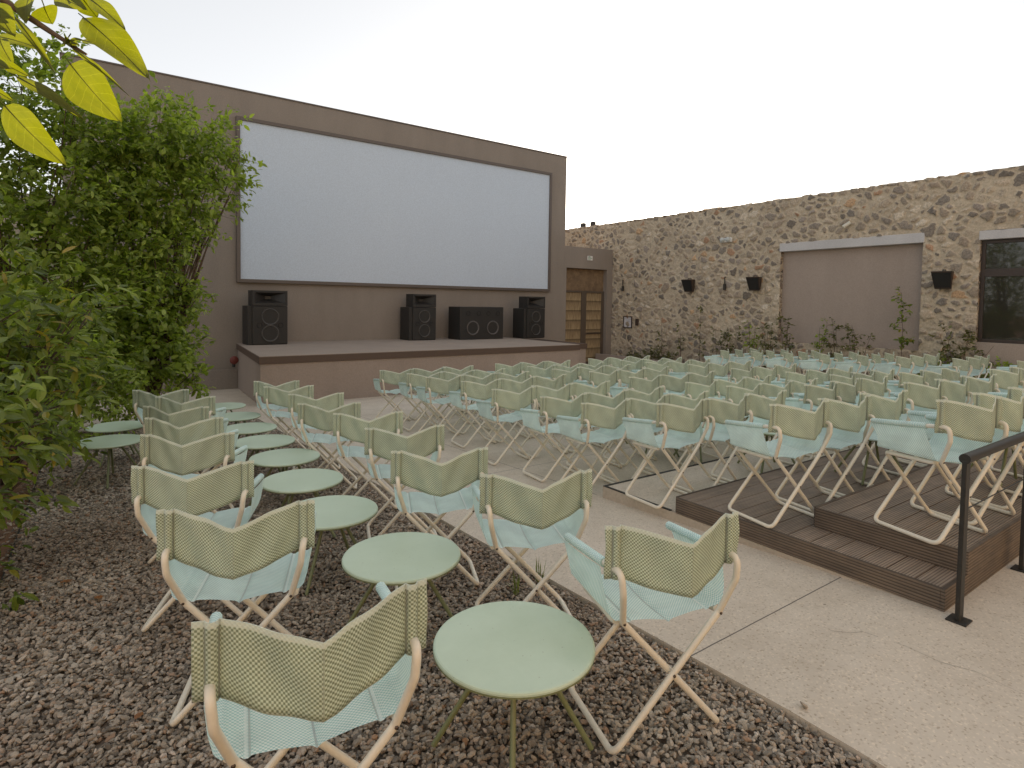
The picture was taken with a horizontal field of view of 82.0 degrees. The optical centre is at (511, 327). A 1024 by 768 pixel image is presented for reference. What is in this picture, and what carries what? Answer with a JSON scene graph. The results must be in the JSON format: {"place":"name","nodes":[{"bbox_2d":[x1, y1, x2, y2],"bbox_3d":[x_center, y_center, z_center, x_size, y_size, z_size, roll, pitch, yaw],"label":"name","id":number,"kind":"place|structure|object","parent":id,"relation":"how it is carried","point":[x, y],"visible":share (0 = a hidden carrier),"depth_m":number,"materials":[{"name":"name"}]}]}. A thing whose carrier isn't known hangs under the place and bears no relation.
{"place":"outdoors","nodes":[
{"label":"outdoors","id":0,"kind":"place"},
{"bbox_2d":[0,436,49,579],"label":"soil bed","id":1,"kind":"object","parent":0,"point":[4,549],"visible":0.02,"depth_m":4.54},
{"bbox_2d":[0,517,38,611],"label":"leafy shrub","id":2,"kind":"object","parent":1,"relation":"on","point":[16,600],"visible":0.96,"depth_m":3.34,"materials":[{"name":"green plant"}]},
{"bbox_2d":[0,337,84,530],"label":"leafy shrub","id":3,"kind":"object","parent":1,"relation":"on","point":[12,407],"visible":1,"depth_m":3.33,"materials":[{"name":"green plant"}]},
{"bbox_2d":[0,278,123,496],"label":"leafy shrub","id":4,"kind":"object","parent":1,"relation":"on","point":[42,462],"visible":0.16,"depth_m":5.45,"materials":[{"name":"green plant"}]},
{"bbox_2d":[0,276,147,450],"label":"leafy shrub","id":5,"kind":"object","parent":1,"relation":"on","point":[104,416],"visible":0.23,"depth_m":7.54,"materials":[{"name":"green plant"}]},
{"bbox_2d":[0,0,149,165],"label":"overhanging tree","id":6,"kind":"object","parent":1,"relation":"on","point":[86,85],"visible":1,"depth_m":1.09,"materials":[{"name":"yellow plant"}]},
{"bbox_2d":[0,194,150,489],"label":"leafy shrub","id":7,"kind":"object","parent":1,"relation":"on","point":[73,402],"visible":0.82,"depth_m":4.19,"materials":[{"name":"green plant"}]},
{"bbox_2d":[0,0,166,432],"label":"tall tree","id":8,"kind":"object","parent":1,"relation":"on","point":[31,214],"visible":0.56,"depth_m":7.92,"materials":[{"name":"green plant"}]},
{"bbox_2d":[58,391,244,432],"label":"paving by stage","id":9,"kind":"structure","parent":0,"point":[218,400],"depth_m":10.85,"materials":[{"name":"concrete"}]},
{"bbox_2d":[15,70,267,420],"bbox_3d":[-5.755,-1.210,9.204,2.965,5.511,2.895,1,2,6],"label":"screen tree","id":10,"kind":"object","parent":9,"relation":"on","point":[163,340],"visible":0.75,"depth_m":9.05,"materials":[{"name":"green plant"}]},
{"bbox_2d":[0,419,876,767],"bbox_3d":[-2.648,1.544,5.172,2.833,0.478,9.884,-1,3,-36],"label":"gravel","id":11,"kind":"structure","parent":0,"point":[70,541],"depth_m":2.62,"materials":[{"name":"gravel"}]},
{"bbox_2d":[73,434,139,488],"bbox_3d":[-3.968,1.311,5.822,0.587,0.404,0.587,2,3,24],"label":"round table","id":12,"kind":"object","parent":11,"relation":"on","point":[108,442],"visible":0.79,"depth_m":5.74,"materials":[{"name":"metal"}]},
{"bbox_2d":[85,421,142,467],"bbox_3d":[-4.476,1.308,6.689,0.587,0.404,0.587,-1,3,-36],"label":"round table","id":13,"kind":"object","parent":11,"relation":"on","point":[124,427],"visible":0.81,"depth_m":6.62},
{"bbox_2d":[132,389,188,465],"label":"folding chair","id":14,"kind":"object","parent":11,"relation":"on","point":[141,399],"visible":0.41,"depth_m":6.37,"materials":[{"name":"fabric"}]},
{"bbox_2d":[143,406,228,471],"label":"folding chair","id":15,"kind":"object","parent":11,"relation":"on","point":[182,418],"visible":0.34,"depth_m":5.03,"materials":[{"name":"fabric"}]},
{"bbox_2d":[155,396,225,470],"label":"folding chair","id":16,"kind":"object","parent":11,"relation":"on","point":[167,405],"visible":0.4,"depth_m":5.81,"materials":[{"name":"fabric"}]},
{"bbox_2d":[144,417,238,508],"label":"folding chair","id":17,"kind":"object","parent":11,"relation":"on","point":[195,431],"visible":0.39,"depth_m":4.40,"materials":[{"name":"fabric"}]},
{"bbox_2d":[139,432,247,563],"bbox_3d":[-2.105,1.085,3.937,0.559,0.842,0.529,0,2,-11],"label":"folding chair","id":18,"kind":"object","parent":11,"relation":"on","point":[185,461],"visible":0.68,"depth_m":3.71,"materials":[{"name":"fabric"}]},
{"bbox_2d":[131,460,263,631],"bbox_3d":[-1.629,1.087,3.106,0.559,0.842,0.542,0,2,-14],"label":"folding chair","id":19,"kind":"object","parent":11,"relation":"on","point":[153,490],"visible":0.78,"depth_m":2.91,"materials":[{"name":"fabric"}]},
{"bbox_2d":[210,412,260,449],"bbox_3d":[-3.542,1.328,7.567,0.587,0.404,0.587,2,3,31],"label":"round table","id":20,"kind":"object","parent":11,"relation":"on","point":[236,417],"visible":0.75,"depth_m":7.53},
{"bbox_2d":[156,500,316,726],"bbox_3d":[-1.096,1.088,2.431,0.559,0.842,0.520,0,3,-15],"label":"folding chair","id":21,"kind":"object","parent":11,"relation":"on","point":[201,558],"visible":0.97,"depth_m":2.25,"materials":[{"name":"fabric"}]},
{"bbox_2d":[225,422,276,453],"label":"round table","id":22,"kind":"object","parent":11,"relation":"on","point":[251,428],"visible":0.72,"depth_m":6.67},
{"bbox_2d":[235,434,294,471],"bbox_3d":[-2.489,1.332,5.920,0.587,0.404,0.587,0,3,-26],"label":"round table","id":23,"kind":"object","parent":11,"relation":"on","point":[262,442],"visible":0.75,"depth_m":5.88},
{"bbox_2d":[254,380,298,442],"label":"folding chair","id":24,"kind":"object","parent":11,"relation":"on","point":[259,385],"visible":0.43,"depth_m":7.65,"materials":[{"name":"fabric"}]},
{"bbox_2d":[248,448,319,505],"bbox_3d":[-2.005,1.333,5.208,0.587,0.404,0.587,2,3,26],"label":"round table","id":25,"kind":"object","parent":11,"relation":"on","point":[283,458],"visible":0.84,"depth_m":5.14,"materials":[{"name":"metal"}]},
{"bbox_2d":[263,385,313,449],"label":"folding chair","id":26,"kind":"object","parent":11,"relation":"on","point":[275,396],"visible":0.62,"depth_m":6.97,"materials":[{"name":"fabric"}]},
{"bbox_2d":[263,468,342,537],"bbox_3d":[-1.574,1.336,4.434,0.587,0.404,0.587,0,3,-16],"label":"round table","id":27,"kind":"object","parent":11,"relation":"on","point":[302,481],"visible":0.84,"depth_m":4.37,"materials":[{"name":"metal"}]},
{"bbox_2d":[191,578,427,767],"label":"folding chair","id":28,"kind":"object","parent":11,"relation":"on","point":[256,689],"visible":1,"depth_m":1.43,"materials":[{"name":"fabric"}]},
{"bbox_2d":[288,392,343,469],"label":"folding chair","id":29,"kind":"object","parent":11,"relation":"on","point":[331,402],"visible":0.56,"depth_m":6.18,"materials":[{"name":"fabric"}]},
{"bbox_2d":[297,402,360,489],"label":"folding chair","id":30,"kind":"object","parent":11,"relation":"on","point":[319,418],"visible":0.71,"depth_m":5.44,"materials":[{"name":"fabric"}]},
{"bbox_2d":[294,495,377,594],"bbox_3d":[-1.139,1.338,3.687,0.587,0.404,0.587,0,3,-27],"label":"round table","id":31,"kind":"object","parent":11,"relation":"on","point":[340,512],"visible":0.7,"depth_m":3.65,"materials":[{"name":"metal"}]},
{"bbox_2d":[333,411,402,508],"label":"folding chair","id":32,"kind":"object","parent":11,"relation":"on","point":[349,427],"visible":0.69,"depth_m":4.82,"materials":[{"name":"fabric"}]},
{"bbox_2d":[342,532,460,624],"bbox_3d":[-0.555,1.338,2.973,0.587,0.404,0.587,-1,3,-42],"label":"round table","id":33,"kind":"object","parent":11,"relation":"on","point":[398,559],"visible":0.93,"depth_m":2.93,"materials":[{"name":"metal"}]},
{"bbox_2d":[364,424,444,537],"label":"folding chair","id":34,"kind":"object","parent":11,"relation":"on","point":[382,443],"visible":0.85,"depth_m":4.13,"materials":[{"name":"fabric"}]},
{"bbox_2d":[390,447,487,589],"bbox_3d":[-0.454,1.107,3.565,0.559,0.842,0.520,0,2,-13],"label":"folding chair","id":35,"kind":"object","parent":11,"relation":"on","point":[442,489],"visible":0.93,"depth_m":3.39,"materials":[{"name":"fabric"}]},
{"bbox_2d":[431,601,594,767],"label":"round table","id":36,"kind":"object","parent":11,"relation":"on","point":[512,651],"visible":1,"depth_m":2.09,"materials":[{"name":"metal"}]},
{"bbox_2d":[472,469,591,615],"bbox_3d":[0.084,1.107,3.019,0.559,0.842,0.529,0,2,-12],"label":"folding chair","id":37,"kind":"object","parent":11,"relation":"on","point":[536,518],"visible":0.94,"depth_m":2.85,"materials":[{"name":"fabric"}]},
{"bbox_2d":[564,511,740,754],"bbox_3d":[0.541,1.109,2.313,0.559,0.842,0.542,0,3,-18],"label":"folding chair","id":38,"kind":"object","parent":11,"relation":"on","point":[648,575],"visible":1,"depth_m":2.16,"materials":[{"name":"fabric"}]},
{"bbox_2d":[0,0,1023,229],"label":"sky","id":39,"kind":"structure","parent":0,"point":[659,108],"materials":[{"name":"white"}]},
{"bbox_2d":[208,375,1023,767],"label":"paving","id":40,"kind":"structure","parent":0,"point":[890,695],"depth_m":2.88,"materials":[{"name":"concrete"}]},
{"bbox_2d":[373,369,413,420],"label":"folding chair","id":41,"kind":"object","parent":40,"relation":"on","point":[391,377],"visible":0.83,"depth_m":9.21,"materials":[{"name":"fabric"}]},
{"bbox_2d":[236,337,579,403],"bbox_3d":[-2.615,1.115,15.158,8.160,1.408,3.878,-1,3,-36],"label":"stage","id":42,"kind":"object","parent":40,"relation":"on","point":[350,369],"visible":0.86,"depth_m":13.02,"materials":[{"name":"paint"}]},
{"bbox_2d":[242,290,287,344],"bbox_3d":[-6.006,-0.257,14.337,0.900,1.300,0.636,-1,3,-36],"label":"stage speaker","id":43,"kind":"object","parent":42,"relation":"on","point":[264,318],"visible":1,"depth_m":14.11},
{"bbox_2d":[400,294,435,340],"bbox_3d":[-2.680,-0.312,16.836,0.820,1.300,0.636,-1,3,-36],"label":"stage speaker","id":44,"kind":"object","parent":42,"relation":"on","point":[418,317],"visible":1,"depth_m":16.62},
{"bbox_2d":[448,306,502,339],"bbox_3d":[-1.077,-0.156,17.744,1.520,0.960,0.696,-1,3,-36],"label":"bass speaker","id":45,"kind":"object","parent":42,"relation":"on","point":[469,323],"visible":1,"depth_m":17.41},
{"bbox_2d":[513,296,544,337],"bbox_3d":[0.539,-0.340,18.644,0.800,1.300,0.636,-1,3,-36],"label":"stage speaker","id":46,"kind":"object","parent":42,"relation":"on","point":[529,317],"visible":1,"depth_m":18.42},
{"bbox_2d":[398,372,442,430],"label":"folding chair","id":47,"kind":"object","parent":40,"relation":"on","point":[414,380],"visible":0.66,"depth_m":8.56,"materials":[{"name":"fabric"}]},
{"bbox_2d":[416,375,463,434],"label":"folding chair","id":48,"kind":"object","parent":40,"relation":"on","point":[438,385],"visible":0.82,"depth_m":7.99,"materials":[{"name":"fabric"}]},
{"bbox_2d":[452,373,496,433],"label":"folding chair","id":49,"kind":"object","parent":40,"relation":"on","point":[489,378],"visible":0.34,"depth_m":8.29,"materials":[{"name":"fabric"}]},
{"bbox_2d":[449,379,500,447],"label":"folding chair","id":50,"kind":"object","parent":40,"relation":"on","point":[474,390],"visible":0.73,"depth_m":7.37,"materials":[{"name":"fabric"}]},
{"bbox_2d":[476,386,535,465],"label":"folding chair","id":51,"kind":"object","parent":40,"relation":"on","point":[511,400],"visible":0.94,"depth_m":6.48,"materials":[{"name":"fabric"}]},
{"bbox_2d":[487,376,535,442],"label":"folding chair","id":52,"kind":"object","parent":40,"relation":"on","point":[513,386],"visible":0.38,"depth_m":7.62,"materials":[{"name":"fabric"}]},
{"bbox_2d":[519,374,566,437],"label":"folding chair","id":53,"kind":"object","parent":40,"relation":"on","point":[558,382],"visible":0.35,"depth_m":7.94,"materials":[{"name":"fabric"}]},
{"bbox_2d":[518,383,573,457],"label":"folding chair","id":54,"kind":"object","parent":40,"relation":"on","point":[565,392],"visible":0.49,"depth_m":6.76,"materials":[{"name":"fabric"}]},
{"bbox_2d":[520,393,587,481],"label":"folding chair","id":55,"kind":"object","parent":40,"relation":"on","point":[552,407],"visible":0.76,"depth_m":5.78,"materials":[{"name":"fabric"}]},
{"bbox_2d":[529,339,586,363],"bbox_3d":[0.936,1.079,18.570,1.575,1.300,2.458,-1,3,-36],"label":"stage landing","id":56,"kind":"object","parent":40,"relation":"on","point":[582,354],"visible":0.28,"depth_m":17.96,"materials":[{"name":"paint"}]},
{"bbox_2d":[539,367,580,421],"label":"folding chair","id":57,"kind":"object","parent":40,"relation":"on","point":[572,375],"visible":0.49,"depth_m":9.11,"materials":[{"name":"fabric"}]},
{"bbox_2d":[557,380,609,452],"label":"folding chair","id":58,"kind":"object","parent":40,"relation":"on","point":[602,388],"visible":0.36,"depth_m":7.00,"materials":[{"name":"fabric"}]},
{"bbox_2d":[556,399,630,485],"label":"folding chair","id":59,"kind":"object","parent":40,"relation":"on","point":[607,420],"visible":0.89,"depth_m":5.35,"materials":[{"name":"fabric"}]},
{"bbox_2d":[573,370,619,395],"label":"folding chair","id":60,"kind":"object","parent":40,"relation":"on","point":[597,378],"visible":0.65,"depth_m":8.53,"materials":[{"name":"fabric"}]},
{"bbox_2d":[566,389,628,469],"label":"folding chair","id":61,"kind":"object","parent":40,"relation":"on","point":[608,401],"visible":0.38,"depth_m":6.04,"materials":[{"name":"fabric"}]},
{"bbox_2d":[603,386,663,465],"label":"folding chair","id":62,"kind":"object","parent":40,"relation":"on","point":[655,395],"visible":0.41,"depth_m":6.37,"materials":[{"name":"fabric"}]},
{"bbox_2d":[601,394,668,481],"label":"folding chair","id":63,"kind":"object","parent":40,"relation":"on","point":[641,409],"visible":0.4,"depth_m":5.55,"materials":[{"name":"fabric"}]},
{"bbox_2d":[610,375,661,440],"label":"folding chair","id":64,"kind":"object","parent":40,"relation":"on","point":[643,385],"visible":0.54,"depth_m":7.63,"materials":[{"name":"fabric"}]},
{"bbox_2d":[656,373,691,434],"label":"folding chair","id":65,"kind":"object","parent":40,"relation":"on","point":[672,384],"visible":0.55,"depth_m":7.92,"materials":[{"name":"fabric"}]},
{"bbox_2d":[644,390,708,472],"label":"folding chair","id":66,"kind":"object","parent":40,"relation":"on","point":[683,401],"visible":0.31,"depth_m":5.84,"materials":[{"name":"fabric"}]},
{"bbox_2d":[663,380,719,451],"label":"folding chair","id":67,"kind":"object","parent":40,"relation":"on","point":[693,390],"visible":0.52,"depth_m":6.91,"materials":[{"name":"fabric"}]},
{"bbox_2d":[702,383,762,458],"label":"folding chair","id":68,"kind":"object","parent":40,"relation":"on","point":[735,394],"visible":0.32,"depth_m":6.46,"materials":[{"name":"fabric"}]},
{"bbox_2d":[714,366,756,417],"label":"folding chair","id":69,"kind":"object","parent":40,"relation":"on","point":[736,375],"visible":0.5,"depth_m":8.89,"materials":[{"name":"fabric"}]},
{"bbox_2d":[603,426,909,599],"bbox_3d":[4.139,1.533,6.032,6.390,0.253,2.540,-1,3,-36],"label":"concrete step","id":70,"kind":"object","parent":40,"relation":"on","point":[652,489],"visible":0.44,"depth_m":5.15,"materials":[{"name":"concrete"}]},
{"bbox_2d":[622,398,708,508],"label":"folding chair","id":71,"kind":"object","parent":70,"relation":"on","point":[681,424],"visible":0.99,"depth_m":4.74,"materials":[{"name":"fabric"}]},
{"bbox_2d":[672,394,752,492],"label":"folding chair","id":72,"kind":"object","parent":70,"relation":"on","point":[719,412],"visible":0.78,"depth_m":4.96,"materials":[{"name":"fabric"}]},
{"bbox_2d":[711,390,786,481],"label":"folding chair","id":73,"kind":"object","parent":70,"relation":"on","point":[759,408],"visible":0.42,"depth_m":5.32,"materials":[{"name":"fabric"}]},
{"bbox_2d":[768,382,841,464],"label":"folding chair","id":74,"kind":"object","parent":70,"relation":"on","point":[810,395],"visible":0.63,"depth_m":5.82,"materials":[{"name":"fabric"}]},
{"bbox_2d":[793,378,860,456],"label":"folding chair","id":75,"kind":"object","parent":70,"relation":"on","point":[848,393],"visible":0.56,"depth_m":6.18,"materials":[{"name":"fabric"}]},
{"bbox_2d":[841,376,890,449],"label":"folding chair","id":76,"kind":"object","parent":70,"relation":"on","point":[866,385],"visible":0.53,"depth_m":6.46,"materials":[{"name":"fabric"}]},
{"bbox_2d":[884,370,928,396],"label":"folding chair","id":77,"kind":"object","parent":70,"relation":"on","point":[895,386],"visible":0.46,"depth_m":7.09,"materials":[{"name":"fabric"}]},
{"bbox_2d":[734,380,794,450],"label":"folding chair","id":78,"kind":"object","parent":40,"relation":"on","point":[770,390],"visible":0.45,"depth_m":6.75,"materials":[{"name":"fabric"}]},
{"bbox_2d":[771,370,810,386],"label":"folding chair","id":79,"kind":"object","parent":40,"relation":"on","point":[802,378],"visible":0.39,"depth_m":8.20,"materials":[{"name":"fabric"}]},
{"bbox_2d":[799,352,830,374],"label":"folding chair","id":80,"kind":"object","parent":40,"relation":"on","point":[821,362],"visible":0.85,"depth_m":12.78,"materials":[{"name":"fabric"}]},
{"bbox_2d":[675,442,1019,611],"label":"deck","id":81,"kind":"structure","parent":40,"relation":"on","point":[796,534],"depth_m":3.89,"materials":[{"name":"wood"}]},
{"bbox_2d":[724,400,832,527],"bbox_3d":[1.880,0.912,4.140,0.559,0.842,0.542,0,3,-24],"label":"folding chair","id":82,"kind":"object","parent":81,"relation":"on","point":[797,430],"visible":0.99,"depth_m":4.03,"materials":[{"name":"fabric"}]},
{"bbox_2d":[775,394,874,512],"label":"folding chair","id":83,"kind":"object","parent":81,"relation":"on","point":[847,420],"visible":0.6,"depth_m":4.31,"materials":[{"name":"fabric"}]},
{"bbox_2d":[812,390,910,495],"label":"folding chair","id":84,"kind":"object","parent":81,"relation":"on","point":[884,408],"visible":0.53,"depth_m":4.55,"materials":[{"name":"fabric"}]},
{"bbox_2d":[862,380,947,475],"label":"folding chair","id":85,"kind":"object","parent":81,"relation":"on","point":[921,397],"visible":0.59,"depth_m":5.16,"materials":[{"name":"fabric"}]},
{"bbox_2d":[814,446,1023,574],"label":"deck","id":86,"kind":"structure","parent":81,"relation":"on","point":[850,515],"depth_m":3.85,"materials":[{"name":"wood"}]},
{"bbox_2d":[870,396,1008,544],"bbox_3d":[2.593,0.817,3.571,0.558,0.842,0.542,0,3,-20],"label":"folding chair","id":87,"kind":"object","parent":86,"relation":"on","point":[960,428],"visible":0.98,"depth_m":3.46,"materials":[{"name":"fabric"}]},
{"bbox_2d":[907,389,1023,525],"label":"folding chair","id":88,"kind":"object","parent":86,"relation":"on","point":[1012,417],"visible":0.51,"depth_m":3.76,"materials":[{"name":"metal"}]},
{"bbox_2d":[945,387,1023,509],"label":"folding chair","id":89,"kind":"object","parent":86,"relation":"on","point":[1014,393],"visible":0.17,"depth_m":4.02,"materials":[{"name":"metal"}]},
{"bbox_2d":[889,376,972,465],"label":"folding chair","id":90,"kind":"object","parent":81,"relation":"on","point":[956,391],"visible":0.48,"depth_m":5.45,"materials":[{"name":"fabric"}]},
{"bbox_2d":[960,374,999,404],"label":"folding chair","id":91,"kind":"object","parent":81,"relation":"on","point":[979,385],"visible":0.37,"depth_m":5.74,"materials":[{"name":"fabric"}]},
{"bbox_2d":[953,368,1023,392],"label":"folding chair","id":92,"kind":"object","parent":81,"relation":"on","point":[1005,380],"visible":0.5,"depth_m":6.42,"materials":[{"name":"fabric"}]},
{"bbox_2d":[835,354,869,373],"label":"folding chair","id":93,"kind":"object","parent":40,"relation":"on","point":[860,363],"visible":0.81,"depth_m":12.16,"materials":[{"name":"fabric"}]},
{"bbox_2d":[874,355,913,378],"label":"folding chair","id":94,"kind":"object","parent":40,"relation":"on","point":[902,364],"visible":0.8,"depth_m":11.51,"materials":[{"name":"fabric"}]},
{"bbox_2d":[928,357,972,375],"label":"folding chair","id":95,"kind":"object","parent":40,"relation":"on","point":[965,365],"visible":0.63,"depth_m":10.73,"materials":[{"name":"fabric"}]},
{"bbox_2d":[945,431,1023,626],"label":"handrail","id":96,"kind":"object","parent":40,"relation":"on","point":[965,460],"visible":1,"depth_m":3.02,"materials":[{"name":"metal"}]},
{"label":"ground","id":97,"kind":"structure","parent":0,"visible":0},
{"bbox_2d":[59,51,612,398],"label":"cinema screen wall","id":98,"kind":"structure","parent":97,"relation":"on","point":[354,226],"depth_m":16.27,"materials":[{"name":"beige paint"}]},
{"bbox_2d":[565,268,603,363],"bbox_3d":[2.599,-0.397,21.384,1.980,3.479,0.153,-1,3,-36],"label":"entrance door","id":99,"kind":"structure","parent":98,"relation":"attached to","point":[584,306],"depth_m":21.45,"materials":[{"name":"paint"}]},
{"bbox_2d":[565,292,580,342],"bbox_3d":[2.163,-0.022,21.125,0.760,2.499,0.020,-1,3,-36],"label":"door leaf","id":100,"kind":"structure","parent":99,"relation":"in","point":[573,299],"depth_m":21.11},
{"bbox_2d":[586,293,600,360],"bbox_3d":[2.977,-0.034,21.706,0.760,2.499,0.020,-1,3,-36],"label":"door leaf","id":101,"kind":"structure","parent":99,"relation":"in","point":[593,300],"depth_m":21.70,"materials":[{"name":"wood"}]},
{"bbox_2d":[565,165,1023,377],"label":"stone wall","id":102,"kind":"structure","parent":97,"relation":"on","point":[810,260],"depth_m":15.78,"materials":[{"name":"stone"}]},
{"bbox_2d":[931,269,953,288],"bbox_3d":[9.744,-1.101,13.310,0.324,0.444,0.414,-1,3,-36],"label":"wall speaker","id":103,"kind":"object","parent":102,"relation":"attached to","point":[942,279],"depth_m":13.24,"materials":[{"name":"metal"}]},
{"bbox_2d":[977,238,1023,343],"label":"bronze window","id":104,"kind":"structure","parent":102,"relation":"attached to","point":[1001,309],"depth_m":12.68,"materials":[{"name":"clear glass"}]},
{"bbox_2d":[977,238,1023,343],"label":"window frame","id":105,"kind":"structure","parent":104,"relation":"in","point":[1003,271],"depth_m":12.82,"materials":[{"name":"brown metal"}]},
{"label":"planting bed","id":106,"kind":"structure","parent":0,"visible":0},
{"bbox_2d":[889,287,915,356],"bbox_3d":[9.152,0.173,13.800,0.585,2.297,0.434,0,3,-25],"label":"plant","id":107,"kind":"object","parent":106,"relation":"on","point":[901,339],"visible":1,"depth_m":13.77,"materials":[{"name":"green plant"}]},
{"bbox_2d":[928,322,999,377],"bbox_3d":[9.833,0.624,12.835,0.632,1.499,1.299,-1,3,-36],"label":"shrub","id":108,"kind":"object","parent":106,"relation":"on","point":[971,339],"visible":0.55,"depth_m":12.94,"materials":[{"name":"green plant"}]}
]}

